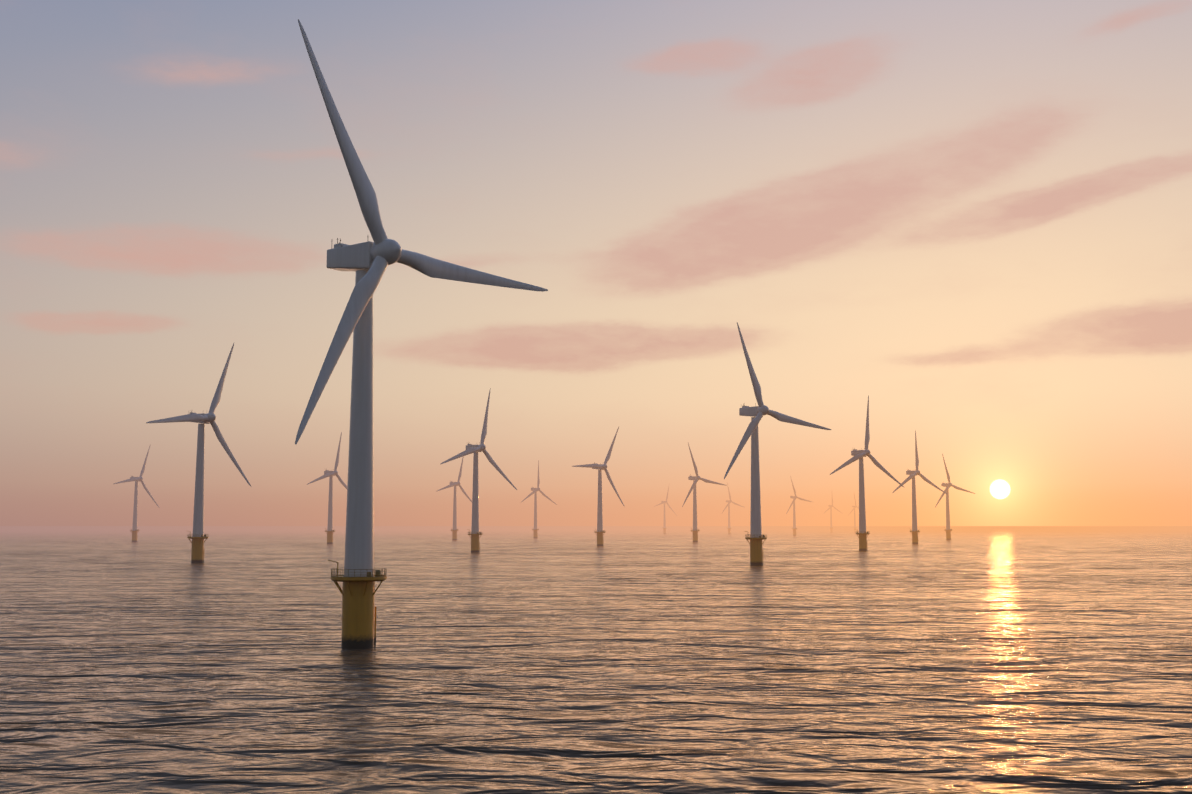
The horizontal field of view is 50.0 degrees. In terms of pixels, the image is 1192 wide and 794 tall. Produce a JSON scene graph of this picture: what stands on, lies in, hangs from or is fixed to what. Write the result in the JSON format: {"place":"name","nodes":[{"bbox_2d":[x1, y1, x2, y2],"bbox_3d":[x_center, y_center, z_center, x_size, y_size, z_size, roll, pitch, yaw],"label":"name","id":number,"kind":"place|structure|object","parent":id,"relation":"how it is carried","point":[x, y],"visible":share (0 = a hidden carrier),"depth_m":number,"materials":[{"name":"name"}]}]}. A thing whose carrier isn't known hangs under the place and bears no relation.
{"place":"outdoors","nodes":[
{"label":"outdoors","id":0,"kind":"place"},
{"bbox_2d":[0,526,1191,793],"bbox_3d":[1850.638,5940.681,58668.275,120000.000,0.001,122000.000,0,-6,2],"label":"sea","id":1,"kind":"structure","parent":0,"point":[802,660],"depth_m":257.89,"materials":[{"name":"liquid"}]},
{"bbox_2d":[114,446,158,541],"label":"wind turbine","id":2,"kind":"object","parent":1,"relation":"on","point":[135,510],"visible":0.96,"depth_m":2198.87,"materials":[{"name":"white paint"}]},
{"bbox_2d":[146,343,250,562],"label":"wind turbine","id":3,"kind":"object","parent":1,"relation":"on","point":[198,537],"visible":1,"depth_m":952.80,"materials":[{"name":"white paint"}]},
{"bbox_2d":[307,432,346,543],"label":"wind turbine","id":4,"kind":"object","parent":1,"relation":"on","point":[330,475],"visible":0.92,"depth_m":1948.97,"materials":[{"name":"white paint"}]},
{"bbox_2d":[295,19,547,648],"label":"wind turbine","id":5,"kind":"object","parent":1,"relation":"on","point":[368,262],"visible":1,"depth_m":290.17,"materials":[{"name":"white paint"}]},
{"bbox_2d":[437,456,471,539],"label":"wind turbine","id":6,"kind":"object","parent":1,"relation":"on","point":[454,530],"visible":0.98,"depth_m":2450.50,"materials":[{"name":"white paint"}]},
{"bbox_2d":[441,391,516,552],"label":"wind turbine","id":7,"kind":"object","parent":1,"relation":"on","point":[475,532],"visible":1,"depth_m":1320.95,"materials":[{"name":"white paint"}]},
{"bbox_2d":[522,460,556,537],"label":"wind turbine","id":8,"kind":"object","parent":1,"relation":"on","point":[535,529],"visible":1,"depth_m":2835.85,"materials":[{"name":"white paint"}]},
{"bbox_2d":[572,427,624,545],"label":"wind turbine","id":9,"kind":"object","parent":1,"relation":"on","point":[600,467],"visible":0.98,"depth_m":1745.30,"materials":[{"name":"white paint"}]},
{"bbox_2d":[654,487,674,533],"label":"wind turbine","id":10,"kind":"object","parent":1,"relation":"on","point":[664,528],"visible":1,"depth_m":4346.38,"materials":[{"name":"white paint"}]},
{"bbox_2d":[682,443,726,541],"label":"wind turbine","id":11,"kind":"object","parent":1,"relation":"on","point":[697,477],"visible":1,"depth_m":2166.45,"materials":[{"name":"white paint"}]},
{"bbox_2d":[722,483,744,533],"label":"wind turbine","id":12,"kind":"object","parent":1,"relation":"on","point":[728,505],"visible":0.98,"depth_m":4236.69,"materials":[{"name":"white paint"}]},
{"bbox_2d":[724,323,830,564],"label":"wind turbine","id":13,"kind":"object","parent":1,"relation":"on","point":[756,414],"visible":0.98,"depth_m":894.83,"materials":[{"name":"white paint"}]},
{"bbox_2d":[786,476,811,535],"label":"wind turbine","id":14,"kind":"object","parent":1,"relation":"on","point":[794,498],"visible":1,"depth_m":3623.39,"materials":[{"name":"white paint"}]},
{"bbox_2d":[823,497,842,532],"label":"wind turbine","id":15,"kind":"object","parent":1,"relation":"on","point":[830,508],"visible":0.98,"depth_m":5222.80,"materials":[{"name":"white paint"}]},
{"bbox_2d":[848,495,865,531],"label":"wind turbine","id":16,"kind":"object","parent":1,"relation":"on","point":[855,506],"visible":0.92,"depth_m":5376.94,"materials":[{"name":"white paint"}]},
{"bbox_2d":[830,395,904,550],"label":"wind turbine","id":17,"kind":"object","parent":1,"relation":"on","point":[856,454],"visible":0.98,"depth_m":1413.58,"materials":[{"name":"white paint"}]},
{"bbox_2d":[893,430,946,543],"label":"wind turbine","id":18,"kind":"object","parent":1,"relation":"on","point":[914,531],"visible":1,"depth_m":1942.36,"materials":[{"name":"white paint"}]},
{"bbox_2d":[935,453,975,539],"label":"wind turbine","id":19,"kind":"object","parent":1,"relation":"on","point":[948,485],"visible":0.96,"depth_m":2524.73,"materials":[{"name":"white paint"}]},
{"bbox_2d":[0,0,1191,525],"label":"sky","id":20,"kind":"structure","parent":0,"point":[970,219],"materials":[{"name":"orange"}]}
]}

